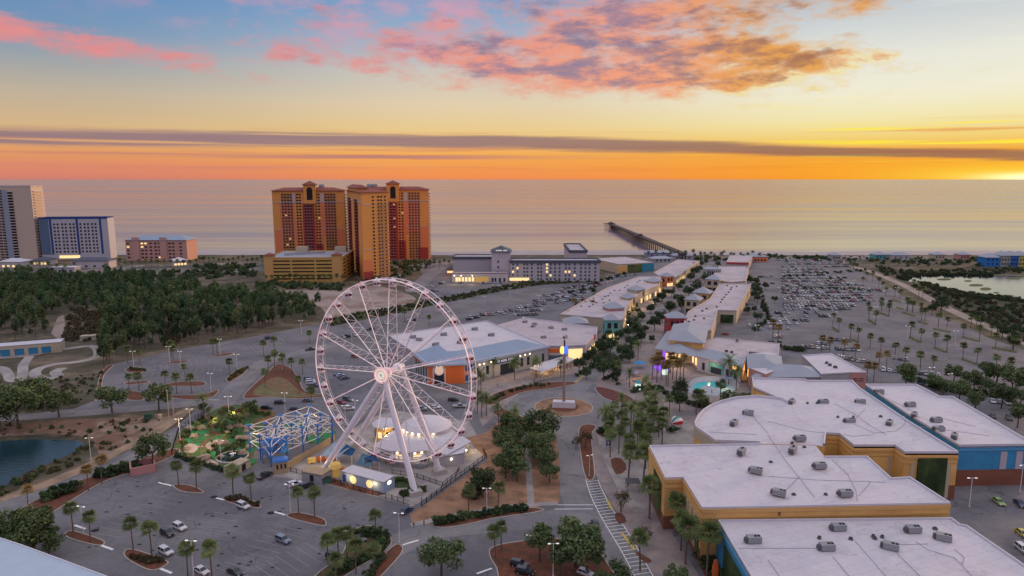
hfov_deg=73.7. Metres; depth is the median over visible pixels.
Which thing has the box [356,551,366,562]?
shrub
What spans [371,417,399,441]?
fun kiosk
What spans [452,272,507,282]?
hotel lobby
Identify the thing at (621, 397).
date palm
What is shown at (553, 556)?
street lamp
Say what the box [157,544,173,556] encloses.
parked car
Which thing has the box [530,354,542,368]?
date palm
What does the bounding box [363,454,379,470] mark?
shade sail
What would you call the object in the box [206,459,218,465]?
golf path
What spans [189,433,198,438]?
boulder
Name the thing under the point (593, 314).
street shops row
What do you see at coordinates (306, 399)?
parked car
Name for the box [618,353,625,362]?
street tree
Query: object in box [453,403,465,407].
pickup truck
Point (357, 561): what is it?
shrub
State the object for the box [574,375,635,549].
yellow kerb marking
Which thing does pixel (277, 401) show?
parked car
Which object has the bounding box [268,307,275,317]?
pine tree
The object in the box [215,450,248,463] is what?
fountain pool
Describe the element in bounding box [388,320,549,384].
family arcade
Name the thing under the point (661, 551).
shop promenade
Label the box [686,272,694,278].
street tree
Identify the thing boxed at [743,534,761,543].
roof unit
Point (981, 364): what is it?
oak tree
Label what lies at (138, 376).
sabal palm
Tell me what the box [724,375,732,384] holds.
pool slide
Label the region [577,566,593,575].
parked car
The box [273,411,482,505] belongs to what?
fairground paving
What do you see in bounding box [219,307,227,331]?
pine tree
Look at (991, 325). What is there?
sabal palm
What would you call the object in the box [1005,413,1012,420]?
parked car
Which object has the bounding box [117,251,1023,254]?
beach
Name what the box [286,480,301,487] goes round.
parked car
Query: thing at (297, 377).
sabal palm
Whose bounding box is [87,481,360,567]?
tar patches
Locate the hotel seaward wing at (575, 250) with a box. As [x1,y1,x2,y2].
[563,243,587,257]
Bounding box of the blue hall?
[865,384,1023,485]
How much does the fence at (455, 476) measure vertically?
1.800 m
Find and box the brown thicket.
[61,307,180,345]
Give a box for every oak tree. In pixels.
[0,384,10,394]
[0,384,42,425]
[0,392,22,430]
[0,503,36,537]
[0,508,54,548]
[0,521,19,536]
[2,529,39,545]
[11,374,50,395]
[26,525,66,554]
[29,504,54,520]
[36,386,54,408]
[44,390,72,416]
[91,385,131,412]
[131,431,170,463]
[141,382,173,410]
[197,402,207,410]
[217,419,229,428]
[225,413,242,424]
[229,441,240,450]
[240,399,257,415]
[415,536,466,575]
[490,452,515,478]
[492,425,507,437]
[492,431,518,448]
[499,412,523,426]
[501,441,526,459]
[503,422,525,440]
[506,456,531,481]
[516,441,526,451]
[521,416,537,437]
[521,429,556,449]
[524,406,562,434]
[524,522,554,560]
[527,444,548,462]
[528,422,539,433]
[535,447,558,476]
[537,464,560,482]
[549,539,572,575]
[557,515,601,568]
[567,530,606,570]
[592,557,633,575]
[662,562,688,575]
[697,396,709,405]
[720,389,739,399]
[739,392,750,395]
[894,362,917,383]
[926,373,941,389]
[933,376,953,394]
[944,364,962,381]
[948,379,972,399]
[959,370,981,386]
[966,390,987,408]
[976,375,999,389]
[977,361,994,377]
[981,362,1016,382]
[987,382,1020,408]
[999,368,1023,386]
[1008,402,1023,427]
[1013,386,1023,404]
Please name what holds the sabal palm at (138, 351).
on the asphalt field
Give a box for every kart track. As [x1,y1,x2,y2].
[0,345,100,379]
[0,356,33,381]
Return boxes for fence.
[171,405,212,449]
[171,449,238,474]
[288,434,334,468]
[334,477,409,504]
[392,465,459,484]
[421,448,486,506]
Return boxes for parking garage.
[262,246,354,282]
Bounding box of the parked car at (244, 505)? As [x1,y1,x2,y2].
[235,499,250,509]
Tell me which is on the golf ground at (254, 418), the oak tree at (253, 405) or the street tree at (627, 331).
the oak tree at (253, 405)
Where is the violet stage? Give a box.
[654,351,668,369]
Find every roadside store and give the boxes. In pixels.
[0,258,32,267]
[32,257,57,265]
[49,266,80,272]
[71,257,116,267]
[170,257,187,266]
[446,265,452,273]
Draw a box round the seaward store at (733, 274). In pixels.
[714,266,748,282]
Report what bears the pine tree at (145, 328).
on the ground at (86, 369)
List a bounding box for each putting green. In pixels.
[184,429,208,445]
[206,445,230,458]
[210,433,235,443]
[211,418,249,434]
[236,438,258,452]
[247,458,255,465]
[284,421,313,429]
[306,430,335,443]
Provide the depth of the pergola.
205.80 m
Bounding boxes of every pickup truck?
[256,471,272,479]
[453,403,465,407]
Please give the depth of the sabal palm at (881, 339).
368.54 m
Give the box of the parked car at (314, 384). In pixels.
[308,383,318,386]
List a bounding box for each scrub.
[0,373,159,495]
[875,265,1023,340]
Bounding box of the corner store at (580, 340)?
[499,317,596,362]
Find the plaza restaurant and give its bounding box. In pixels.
[654,322,708,367]
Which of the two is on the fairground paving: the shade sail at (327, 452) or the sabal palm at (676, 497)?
the shade sail at (327, 452)
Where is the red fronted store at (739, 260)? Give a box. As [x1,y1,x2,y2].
[726,255,752,267]
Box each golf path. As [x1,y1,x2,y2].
[185,443,197,452]
[205,442,218,449]
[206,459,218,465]
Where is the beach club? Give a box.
[599,257,653,273]
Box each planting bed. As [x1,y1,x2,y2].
[22,449,179,511]
[66,531,103,544]
[96,365,112,399]
[125,381,148,384]
[125,549,166,568]
[126,367,142,371]
[127,391,143,399]
[166,360,188,362]
[167,381,204,385]
[169,390,217,398]
[174,485,201,492]
[212,352,233,355]
[226,499,259,506]
[227,367,246,381]
[244,364,328,397]
[288,513,324,524]
[316,526,390,575]
[372,544,401,575]
[434,508,542,526]
[485,382,576,404]
[490,538,612,575]
[493,409,526,422]
[579,424,594,479]
[596,387,633,401]
[597,426,614,436]
[611,457,626,473]
[614,512,625,522]
[635,552,651,562]
[698,562,709,575]
[933,328,950,332]
[962,336,979,341]
[962,358,977,364]
[992,347,1016,352]
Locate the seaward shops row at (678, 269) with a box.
[654,259,699,285]
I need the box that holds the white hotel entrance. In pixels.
[490,245,511,280]
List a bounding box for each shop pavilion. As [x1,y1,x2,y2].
[562,316,588,325]
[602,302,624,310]
[602,313,621,337]
[619,293,636,307]
[627,285,645,302]
[644,277,661,291]
[659,272,673,286]
[663,311,687,332]
[684,294,702,312]
[692,287,713,301]
[703,266,721,280]
[705,274,723,290]
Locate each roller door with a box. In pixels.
[0,349,9,355]
[14,348,23,354]
[28,347,37,353]
[41,346,50,352]
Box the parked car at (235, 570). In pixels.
[226,566,243,575]
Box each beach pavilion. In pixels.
[644,250,673,257]
[647,256,673,261]
[670,253,692,259]
[744,253,768,261]
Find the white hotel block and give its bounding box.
[509,258,600,281]
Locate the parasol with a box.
[634,361,645,367]
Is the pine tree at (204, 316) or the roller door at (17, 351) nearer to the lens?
the roller door at (17, 351)
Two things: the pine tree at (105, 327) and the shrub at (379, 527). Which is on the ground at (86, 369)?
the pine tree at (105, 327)
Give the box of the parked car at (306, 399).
[302,398,313,401]
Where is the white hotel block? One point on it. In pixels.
(557, 269)
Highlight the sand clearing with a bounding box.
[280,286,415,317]
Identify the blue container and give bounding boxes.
[341,465,394,492]
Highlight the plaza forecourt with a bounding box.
[597,426,693,511]
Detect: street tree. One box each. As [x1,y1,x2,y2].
[464,465,495,497]
[573,356,586,370]
[581,353,589,360]
[581,367,591,378]
[586,349,597,362]
[592,354,602,361]
[593,356,612,380]
[595,340,606,352]
[599,349,610,358]
[602,335,618,353]
[605,352,619,363]
[610,366,621,377]
[614,329,624,341]
[615,343,630,360]
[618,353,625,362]
[622,326,631,336]
[624,349,636,362]
[625,314,640,326]
[625,335,637,347]
[628,321,643,334]
[636,332,646,342]
[637,312,645,318]
[647,305,654,313]
[649,317,660,330]
[652,297,659,304]
[656,292,665,302]
[657,311,666,322]
[663,300,673,312]
[666,301,677,311]
[667,289,675,297]
[671,376,690,394]
[671,389,688,410]
[675,282,682,290]
[676,295,684,302]
[677,301,684,310]
[683,285,694,293]
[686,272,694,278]
[690,266,699,277]
[692,280,703,288]
[700,273,708,278]
[743,306,750,313]
[750,290,759,299]
[751,282,760,291]
[753,294,760,302]
[753,312,762,322]
[760,302,767,308]
[927,303,937,314]
[931,292,951,311]
[976,314,986,323]
[996,323,1010,338]
[1007,332,1023,348]
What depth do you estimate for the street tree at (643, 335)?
389.62 m
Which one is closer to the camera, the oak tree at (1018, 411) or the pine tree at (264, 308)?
the oak tree at (1018, 411)
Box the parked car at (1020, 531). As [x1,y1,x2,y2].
[1014,528,1023,537]
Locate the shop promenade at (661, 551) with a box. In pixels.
[472,262,749,575]
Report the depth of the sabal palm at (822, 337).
369.26 m
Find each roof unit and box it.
[729,419,737,426]
[736,446,746,455]
[742,409,753,415]
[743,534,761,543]
[748,465,762,474]
[770,487,786,497]
[788,398,795,404]
[788,445,797,453]
[792,434,806,441]
[811,461,826,468]
[816,541,835,551]
[817,399,828,403]
[828,522,846,531]
[836,488,853,496]
[842,417,855,422]
[854,398,865,403]
[873,388,884,394]
[880,539,898,551]
[885,419,892,425]
[903,524,921,533]
[904,401,916,406]
[911,411,917,417]
[929,416,942,422]
[931,425,945,431]
[932,531,952,542]
[950,432,957,439]
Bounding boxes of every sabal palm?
[19,483,34,506]
[60,500,80,531]
[79,464,93,490]
[80,509,97,541]
[92,452,108,482]
[121,515,139,549]
[122,345,130,362]
[123,373,131,389]
[132,372,141,391]
[135,349,141,361]
[137,519,159,555]
[160,370,168,376]
[167,340,174,356]
[169,345,176,360]
[169,459,183,484]
[170,372,180,392]
[176,538,196,575]
[180,363,188,379]
[185,373,194,392]
[188,459,204,490]
[193,422,201,430]
[199,538,218,575]
[204,407,211,417]
[208,338,215,354]
[211,417,219,429]
[221,433,229,450]
[223,463,240,495]
[225,358,233,374]
[236,418,242,429]
[242,471,255,499]
[259,339,266,353]
[260,367,268,385]
[264,355,271,368]
[270,335,277,348]
[270,349,278,367]
[277,352,286,371]
[287,357,295,370]
[289,485,305,512]
[293,375,302,392]
[298,358,305,374]
[305,385,316,406]
[306,484,321,516]
[318,532,335,564]
[327,551,343,575]
[329,525,344,550]
[337,523,353,557]
[346,535,365,573]
[365,540,380,570]
[366,507,382,533]
[401,308,406,322]
[460,482,475,511]
[486,523,501,558]
[492,479,506,504]
[494,519,507,550]
[603,414,616,430]
[603,420,614,429]
[604,427,617,456]
[608,400,619,408]
[613,423,625,452]
[617,409,626,420]
[618,416,631,434]
[619,401,630,411]
[620,442,641,485]
[623,432,636,443]
[627,526,650,570]
[631,419,644,449]
[631,422,645,450]
[634,411,647,440]
[636,400,647,411]
[636,431,653,468]
[636,441,652,476]
[637,473,661,518]
[642,386,653,405]
[644,421,656,434]
[645,405,658,421]
[648,356,657,378]
[649,400,658,423]
[651,356,660,382]
[654,351,663,370]
[654,412,665,436]
[656,415,669,444]
[657,405,670,434]
[658,357,665,378]
[660,360,670,384]
[664,358,674,385]
[664,393,674,415]
[665,489,685,533]
[666,352,676,372]
[669,356,675,379]
[671,360,682,382]
[671,508,692,550]
[675,357,684,378]
[675,512,700,563]
[681,353,688,377]
[690,388,703,414]
[692,517,724,575]
[696,389,706,410]
[715,379,726,397]
[770,318,777,338]
[774,324,782,341]
[818,335,825,351]
[827,337,833,352]
[841,338,848,354]
[848,323,855,336]
[851,343,860,359]
[856,327,862,339]
[863,361,871,380]
[866,332,873,346]
[870,362,878,382]
[873,310,879,323]
[875,351,883,370]
[877,337,884,351]
[884,350,891,367]
[892,342,899,353]
[902,346,910,362]
[907,321,915,335]
[915,350,925,370]
[919,328,925,341]
[922,307,929,320]
[931,355,937,370]
[932,331,939,347]
[935,312,943,325]
[942,335,951,351]
[959,342,968,358]
[961,323,967,336]
[968,313,974,328]
[974,347,983,363]
[976,324,982,339]
[989,323,995,336]
[991,332,1000,347]
[992,353,1002,363]
[1007,357,1015,364]
[1011,335,1018,350]
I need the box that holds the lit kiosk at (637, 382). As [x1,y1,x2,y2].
[634,379,641,389]
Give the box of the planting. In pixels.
[97,268,870,481]
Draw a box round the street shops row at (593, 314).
[560,276,660,331]
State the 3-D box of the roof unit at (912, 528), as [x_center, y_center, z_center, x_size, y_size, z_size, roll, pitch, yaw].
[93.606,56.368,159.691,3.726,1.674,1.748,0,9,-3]
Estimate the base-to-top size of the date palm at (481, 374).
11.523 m
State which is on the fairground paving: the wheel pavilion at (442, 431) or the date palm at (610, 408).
the wheel pavilion at (442, 431)
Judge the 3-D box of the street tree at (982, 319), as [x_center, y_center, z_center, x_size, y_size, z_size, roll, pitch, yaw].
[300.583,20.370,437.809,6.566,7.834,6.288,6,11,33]
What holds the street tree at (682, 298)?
on the shop promenade at (661, 551)
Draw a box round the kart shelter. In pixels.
[80,334,96,340]
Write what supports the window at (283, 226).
in the resort tower at (311, 215)
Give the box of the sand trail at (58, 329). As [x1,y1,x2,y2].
[51,315,64,338]
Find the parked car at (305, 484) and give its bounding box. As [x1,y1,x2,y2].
[299,481,314,489]
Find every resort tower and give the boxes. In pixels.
[271,181,348,252]
[367,180,430,259]
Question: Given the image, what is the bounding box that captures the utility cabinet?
[144,413,161,418]
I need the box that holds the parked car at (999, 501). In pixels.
[991,497,1005,505]
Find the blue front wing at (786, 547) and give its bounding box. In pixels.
[716,517,1023,575]
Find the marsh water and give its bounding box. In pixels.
[901,275,1023,302]
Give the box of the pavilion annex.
[438,446,466,466]
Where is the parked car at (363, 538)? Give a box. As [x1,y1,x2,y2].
[352,533,366,540]
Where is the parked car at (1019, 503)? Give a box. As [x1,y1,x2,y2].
[1012,499,1023,507]
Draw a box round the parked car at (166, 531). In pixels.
[159,526,175,537]
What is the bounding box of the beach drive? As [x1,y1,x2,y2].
[394,260,445,276]
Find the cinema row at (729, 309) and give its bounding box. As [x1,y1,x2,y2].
[684,283,751,339]
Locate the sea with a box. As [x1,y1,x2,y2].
[0,179,1023,251]
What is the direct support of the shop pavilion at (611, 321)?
on the shop promenade at (661, 551)
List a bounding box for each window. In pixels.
[282,214,335,215]
[282,217,335,218]
[282,220,335,221]
[283,223,335,224]
[283,226,335,227]
[283,229,335,230]
[283,232,336,233]
[283,234,336,236]
[283,237,336,239]
[284,240,336,242]
[284,243,336,244]
[284,246,335,247]
[306,187,312,199]
[389,234,419,235]
[390,186,395,197]
[435,373,443,383]
[549,355,566,359]
[711,366,720,374]
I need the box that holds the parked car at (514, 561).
[509,557,529,566]
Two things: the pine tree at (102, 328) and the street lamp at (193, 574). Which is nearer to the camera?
the street lamp at (193, 574)
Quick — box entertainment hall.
[647,435,950,562]
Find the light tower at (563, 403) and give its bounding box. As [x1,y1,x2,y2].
[552,340,574,407]
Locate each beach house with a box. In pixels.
[827,252,840,259]
[869,251,886,259]
[887,252,909,259]
[928,251,945,259]
[953,252,970,259]
[977,253,1001,266]
[993,251,1010,266]
[1006,251,1020,266]
[1015,251,1023,266]
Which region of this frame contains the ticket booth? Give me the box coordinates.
[272,456,288,474]
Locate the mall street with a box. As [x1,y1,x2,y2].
[565,260,726,390]
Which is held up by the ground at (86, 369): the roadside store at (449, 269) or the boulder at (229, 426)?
the roadside store at (449, 269)
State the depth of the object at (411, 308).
515.66 m
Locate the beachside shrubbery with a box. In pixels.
[11,253,1010,290]
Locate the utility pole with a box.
[166,389,169,418]
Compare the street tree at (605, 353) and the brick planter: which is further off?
the street tree at (605, 353)
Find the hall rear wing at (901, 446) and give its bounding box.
[751,377,958,499]
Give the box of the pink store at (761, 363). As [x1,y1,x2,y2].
[746,352,782,386]
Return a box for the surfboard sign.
[712,559,718,575]
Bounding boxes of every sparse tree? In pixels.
[207,421,216,432]
[211,445,220,455]
[216,408,225,418]
[571,436,582,444]
[577,430,592,447]
[614,490,631,511]
[641,526,653,545]
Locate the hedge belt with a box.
[322,280,594,325]
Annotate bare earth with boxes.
[410,416,559,523]
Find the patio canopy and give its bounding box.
[530,356,573,379]
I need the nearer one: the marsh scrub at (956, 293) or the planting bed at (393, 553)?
the planting bed at (393, 553)
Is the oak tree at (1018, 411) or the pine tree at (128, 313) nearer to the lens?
the oak tree at (1018, 411)
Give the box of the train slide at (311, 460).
[308,456,334,463]
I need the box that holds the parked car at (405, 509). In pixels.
[399,506,413,514]
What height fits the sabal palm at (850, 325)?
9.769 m
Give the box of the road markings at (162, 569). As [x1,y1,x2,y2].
[74,479,652,575]
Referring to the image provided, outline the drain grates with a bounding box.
[91,482,273,531]
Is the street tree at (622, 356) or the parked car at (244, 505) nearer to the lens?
the parked car at (244, 505)
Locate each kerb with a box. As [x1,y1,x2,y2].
[21,448,180,512]
[65,530,104,545]
[95,364,112,400]
[123,549,168,570]
[170,389,218,399]
[173,484,203,492]
[224,496,260,507]
[243,364,329,398]
[286,512,326,525]
[315,525,391,575]
[368,544,402,575]
[433,507,543,527]
[484,381,577,404]
[489,538,613,575]
[534,397,592,416]
[578,424,595,480]
[595,386,632,402]
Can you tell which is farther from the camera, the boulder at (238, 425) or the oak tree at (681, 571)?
the boulder at (238, 425)
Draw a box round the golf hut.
[223,458,250,473]
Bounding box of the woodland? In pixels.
[0,263,321,318]
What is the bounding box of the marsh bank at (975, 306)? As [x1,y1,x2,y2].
[875,266,1023,338]
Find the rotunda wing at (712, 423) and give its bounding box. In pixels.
[693,395,825,455]
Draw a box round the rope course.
[246,404,334,466]
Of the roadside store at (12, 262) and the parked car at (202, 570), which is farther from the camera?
the roadside store at (12, 262)
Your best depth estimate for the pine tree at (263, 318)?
431.21 m
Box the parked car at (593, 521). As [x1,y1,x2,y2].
[591,519,600,528]
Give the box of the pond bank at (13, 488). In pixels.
[0,435,94,493]
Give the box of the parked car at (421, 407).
[419,405,426,410]
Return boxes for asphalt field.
[1,258,1023,575]
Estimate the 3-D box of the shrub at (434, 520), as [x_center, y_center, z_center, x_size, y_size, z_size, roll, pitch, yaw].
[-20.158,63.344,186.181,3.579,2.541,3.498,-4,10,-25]
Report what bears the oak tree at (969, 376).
on the asphalt field
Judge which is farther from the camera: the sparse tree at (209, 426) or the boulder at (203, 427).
the boulder at (203, 427)
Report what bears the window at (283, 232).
in the resort tower at (311, 215)
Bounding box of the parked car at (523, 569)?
[514,564,534,575]
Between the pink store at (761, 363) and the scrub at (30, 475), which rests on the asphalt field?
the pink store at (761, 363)
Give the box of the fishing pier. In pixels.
[604,222,686,259]
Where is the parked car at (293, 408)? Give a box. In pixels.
[289,406,300,410]
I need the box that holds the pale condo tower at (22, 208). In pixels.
[0,185,45,259]
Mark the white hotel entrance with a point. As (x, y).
(500, 258)
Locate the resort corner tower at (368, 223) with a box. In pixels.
[345,184,389,280]
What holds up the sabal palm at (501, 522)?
on the planting bed at (524, 551)
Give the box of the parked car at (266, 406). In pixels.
[260,404,272,409]
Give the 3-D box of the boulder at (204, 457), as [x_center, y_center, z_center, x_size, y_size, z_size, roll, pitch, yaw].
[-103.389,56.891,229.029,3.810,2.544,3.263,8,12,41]
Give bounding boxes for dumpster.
[322,476,330,483]
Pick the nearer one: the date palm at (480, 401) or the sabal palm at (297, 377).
the date palm at (480, 401)
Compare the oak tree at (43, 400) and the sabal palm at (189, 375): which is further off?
the sabal palm at (189, 375)
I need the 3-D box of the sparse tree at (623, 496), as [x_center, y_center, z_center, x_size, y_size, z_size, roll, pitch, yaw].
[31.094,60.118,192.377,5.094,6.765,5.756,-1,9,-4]
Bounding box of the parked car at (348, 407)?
[343,405,354,409]
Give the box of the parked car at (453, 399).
[448,397,458,401]
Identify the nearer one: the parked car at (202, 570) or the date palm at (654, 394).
the parked car at (202, 570)
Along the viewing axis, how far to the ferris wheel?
215.37 m
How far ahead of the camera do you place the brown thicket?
429.57 m
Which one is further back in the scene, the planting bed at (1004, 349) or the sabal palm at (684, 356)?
the planting bed at (1004, 349)
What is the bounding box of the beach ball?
[670,416,682,428]
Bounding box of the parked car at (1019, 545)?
[1014,541,1023,554]
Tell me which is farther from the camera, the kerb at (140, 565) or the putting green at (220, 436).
the putting green at (220, 436)
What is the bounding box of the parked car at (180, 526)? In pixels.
[171,520,187,531]
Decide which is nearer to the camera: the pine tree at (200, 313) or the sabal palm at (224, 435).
the sabal palm at (224, 435)
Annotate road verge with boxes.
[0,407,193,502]
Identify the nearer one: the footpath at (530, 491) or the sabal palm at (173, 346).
the footpath at (530, 491)
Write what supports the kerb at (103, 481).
on the asphalt field
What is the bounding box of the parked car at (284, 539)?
[274,533,291,544]
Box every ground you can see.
[0,255,1023,490]
[173,404,276,465]
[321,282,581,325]
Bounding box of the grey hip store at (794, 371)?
[750,364,824,379]
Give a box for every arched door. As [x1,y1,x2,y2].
[500,364,502,374]
[503,364,505,373]
[506,363,508,373]
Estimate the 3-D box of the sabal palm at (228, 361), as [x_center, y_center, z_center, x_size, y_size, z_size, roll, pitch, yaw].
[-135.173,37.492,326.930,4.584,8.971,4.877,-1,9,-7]
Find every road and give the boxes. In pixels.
[0,342,344,516]
[0,397,216,420]
[347,507,569,575]
[406,267,446,291]
[507,389,620,426]
[552,427,649,575]
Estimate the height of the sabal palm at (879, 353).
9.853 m
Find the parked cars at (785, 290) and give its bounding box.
[32,255,932,306]
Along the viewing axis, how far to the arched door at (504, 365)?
328.81 m
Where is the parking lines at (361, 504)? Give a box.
[55,260,1014,575]
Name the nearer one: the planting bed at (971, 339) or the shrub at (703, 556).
the shrub at (703, 556)
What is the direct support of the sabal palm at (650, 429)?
on the shop promenade at (661, 551)
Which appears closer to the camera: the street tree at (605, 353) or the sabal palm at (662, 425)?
the sabal palm at (662, 425)
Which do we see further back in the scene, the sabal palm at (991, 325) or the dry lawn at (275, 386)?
the sabal palm at (991, 325)
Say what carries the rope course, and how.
on the asphalt field
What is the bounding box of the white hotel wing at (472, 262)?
[452,254,491,271]
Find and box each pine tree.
[0,304,5,329]
[4,310,10,327]
[8,318,18,338]
[16,309,22,330]
[17,313,25,333]
[23,309,28,324]
[28,304,37,323]
[29,312,38,336]
[35,304,45,321]
[42,317,48,331]
[96,339,110,367]
[97,322,107,330]
[100,302,107,315]
[101,325,110,334]
[101,325,111,336]
[104,333,113,345]
[106,308,116,318]
[107,313,113,325]
[112,314,122,342]
[112,340,120,353]
[114,329,126,353]
[120,314,128,324]
[123,328,131,345]
[124,309,134,318]
[124,321,133,343]
[128,301,138,321]
[128,323,135,345]
[133,324,142,348]
[134,302,140,312]
[138,320,149,348]
[147,318,158,343]
[148,310,157,321]
[148,336,152,347]
[157,327,164,336]
[169,303,178,314]
[170,322,178,340]
[173,307,181,319]
[173,314,180,326]
[182,322,188,338]
[186,317,196,341]
[192,316,202,341]
[197,306,203,324]
[201,311,209,331]
[203,301,211,313]
[204,319,210,333]
[206,313,216,332]
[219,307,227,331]
[220,320,225,333]
[224,309,232,330]
[229,319,234,326]
[232,308,240,333]
[235,307,243,327]
[245,305,253,327]
[254,305,259,322]
[260,313,265,321]
[261,305,268,326]
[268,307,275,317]
[279,303,288,319]
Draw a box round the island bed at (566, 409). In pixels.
[549,403,578,411]
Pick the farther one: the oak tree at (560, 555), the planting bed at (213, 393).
the planting bed at (213, 393)
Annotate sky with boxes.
[0,0,1023,178]
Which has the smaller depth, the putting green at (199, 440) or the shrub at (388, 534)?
the shrub at (388, 534)
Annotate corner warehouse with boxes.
[0,537,105,575]
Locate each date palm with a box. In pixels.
[195,392,211,414]
[472,387,485,412]
[474,367,487,391]
[475,392,488,416]
[479,391,491,415]
[488,357,500,376]
[489,399,506,425]
[506,355,521,379]
[506,403,523,416]
[508,356,521,369]
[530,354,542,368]
[555,357,566,376]
[595,402,615,431]
[602,401,619,416]
[612,358,624,378]
[614,391,627,404]
[622,400,642,431]
[623,367,635,387]
[627,396,640,420]
[633,340,643,353]
[638,395,655,406]
[641,373,652,386]
[645,386,664,413]
[718,352,739,384]
[729,363,745,390]
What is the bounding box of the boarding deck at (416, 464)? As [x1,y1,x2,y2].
[368,449,433,468]
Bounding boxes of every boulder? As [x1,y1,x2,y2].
[183,445,190,450]
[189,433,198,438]
[196,425,205,429]
[197,454,210,460]
[217,439,228,445]
[226,424,232,429]
[233,423,243,427]
[237,448,247,454]
[244,435,251,440]
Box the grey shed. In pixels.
[301,465,331,483]
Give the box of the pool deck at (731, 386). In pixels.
[687,376,738,395]
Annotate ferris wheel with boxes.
[315,277,476,497]
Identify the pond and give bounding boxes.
[0,439,83,485]
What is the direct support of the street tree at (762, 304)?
on the asphalt field
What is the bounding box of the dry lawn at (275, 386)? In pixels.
[253,377,319,397]
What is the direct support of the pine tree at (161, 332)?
on the ground at (86, 369)
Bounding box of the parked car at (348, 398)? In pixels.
[342,395,352,401]
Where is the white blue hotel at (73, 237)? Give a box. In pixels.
[38,216,116,259]
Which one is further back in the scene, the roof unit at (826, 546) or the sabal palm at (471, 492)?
the sabal palm at (471, 492)
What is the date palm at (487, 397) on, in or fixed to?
on the shop promenade at (661, 551)
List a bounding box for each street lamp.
[76,505,84,534]
[185,540,196,575]
[284,483,293,512]
[394,512,403,543]
[548,543,558,575]
[967,477,977,507]
[1018,465,1023,493]
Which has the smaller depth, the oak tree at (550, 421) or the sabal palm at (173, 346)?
the oak tree at (550, 421)
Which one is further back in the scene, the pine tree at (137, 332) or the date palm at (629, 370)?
the pine tree at (137, 332)
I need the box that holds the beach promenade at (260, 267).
[0,256,973,275]
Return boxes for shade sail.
[320,442,351,459]
[339,444,356,459]
[356,453,373,466]
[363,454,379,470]
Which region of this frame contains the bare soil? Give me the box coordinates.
[0,411,177,454]
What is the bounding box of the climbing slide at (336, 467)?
[329,461,344,477]
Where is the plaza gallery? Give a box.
[696,337,779,382]
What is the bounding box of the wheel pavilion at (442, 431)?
[374,415,470,458]
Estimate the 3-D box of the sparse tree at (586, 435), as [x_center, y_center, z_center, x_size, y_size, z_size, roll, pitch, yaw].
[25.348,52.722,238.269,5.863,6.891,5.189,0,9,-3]
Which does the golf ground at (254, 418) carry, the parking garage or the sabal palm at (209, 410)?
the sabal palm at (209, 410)
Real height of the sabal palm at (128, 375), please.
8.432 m
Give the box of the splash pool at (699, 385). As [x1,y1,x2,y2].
[693,382,727,388]
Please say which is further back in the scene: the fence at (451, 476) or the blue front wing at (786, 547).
the fence at (451, 476)
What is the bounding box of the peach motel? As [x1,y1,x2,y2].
[125,235,197,260]
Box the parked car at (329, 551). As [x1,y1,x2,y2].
[325,549,343,559]
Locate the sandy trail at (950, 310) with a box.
[854,267,1023,344]
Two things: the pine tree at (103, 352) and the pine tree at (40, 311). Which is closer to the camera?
the pine tree at (103, 352)
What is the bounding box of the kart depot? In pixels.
[0,338,64,356]
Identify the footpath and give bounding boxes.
[410,501,557,526]
[521,433,533,502]
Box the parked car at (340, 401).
[336,399,345,404]
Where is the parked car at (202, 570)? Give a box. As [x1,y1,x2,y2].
[192,564,209,575]
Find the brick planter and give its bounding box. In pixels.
[129,457,155,475]
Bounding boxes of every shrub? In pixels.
[38,490,52,501]
[39,493,52,498]
[46,487,61,498]
[49,485,65,494]
[56,482,77,491]
[68,479,83,490]
[92,466,105,477]
[97,468,110,477]
[100,465,119,476]
[115,459,123,467]
[119,464,129,472]
[122,461,135,470]
[131,459,143,467]
[133,553,142,559]
[144,555,153,563]
[148,556,156,563]
[157,556,164,562]
[252,500,260,505]
[326,570,336,575]
[329,567,341,575]
[340,561,354,571]
[343,556,352,563]
[351,558,359,564]
[354,528,365,536]
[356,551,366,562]
[361,525,369,531]
[361,568,375,575]
[371,528,387,537]
[372,526,382,534]
[374,552,386,559]
[374,556,383,561]
[376,540,386,548]
[377,531,391,539]
[380,534,389,543]
[400,489,408,496]
[420,485,426,491]
[431,515,444,525]
[437,515,448,524]
[445,513,456,522]
[456,509,464,519]
[460,511,468,519]
[471,491,478,499]
[475,509,487,517]
[489,508,499,515]
[494,505,503,514]
[497,504,508,513]
[503,503,512,511]
[509,506,517,512]
[514,502,527,512]
[629,386,636,392]
[666,426,676,431]
[689,399,698,406]
[700,554,712,565]
[701,554,716,564]
[701,558,719,570]
[709,568,723,575]
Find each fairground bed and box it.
[328,478,383,494]
[394,480,416,487]
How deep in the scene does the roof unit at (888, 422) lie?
220.95 m
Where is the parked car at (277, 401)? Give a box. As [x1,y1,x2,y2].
[274,399,285,404]
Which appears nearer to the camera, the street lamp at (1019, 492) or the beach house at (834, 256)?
the street lamp at (1019, 492)
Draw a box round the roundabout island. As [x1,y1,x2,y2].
[535,398,591,415]
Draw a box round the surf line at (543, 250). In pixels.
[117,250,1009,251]
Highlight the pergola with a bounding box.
[625,478,640,491]
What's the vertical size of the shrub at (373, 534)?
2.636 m
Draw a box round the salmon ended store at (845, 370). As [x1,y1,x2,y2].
[802,353,865,389]

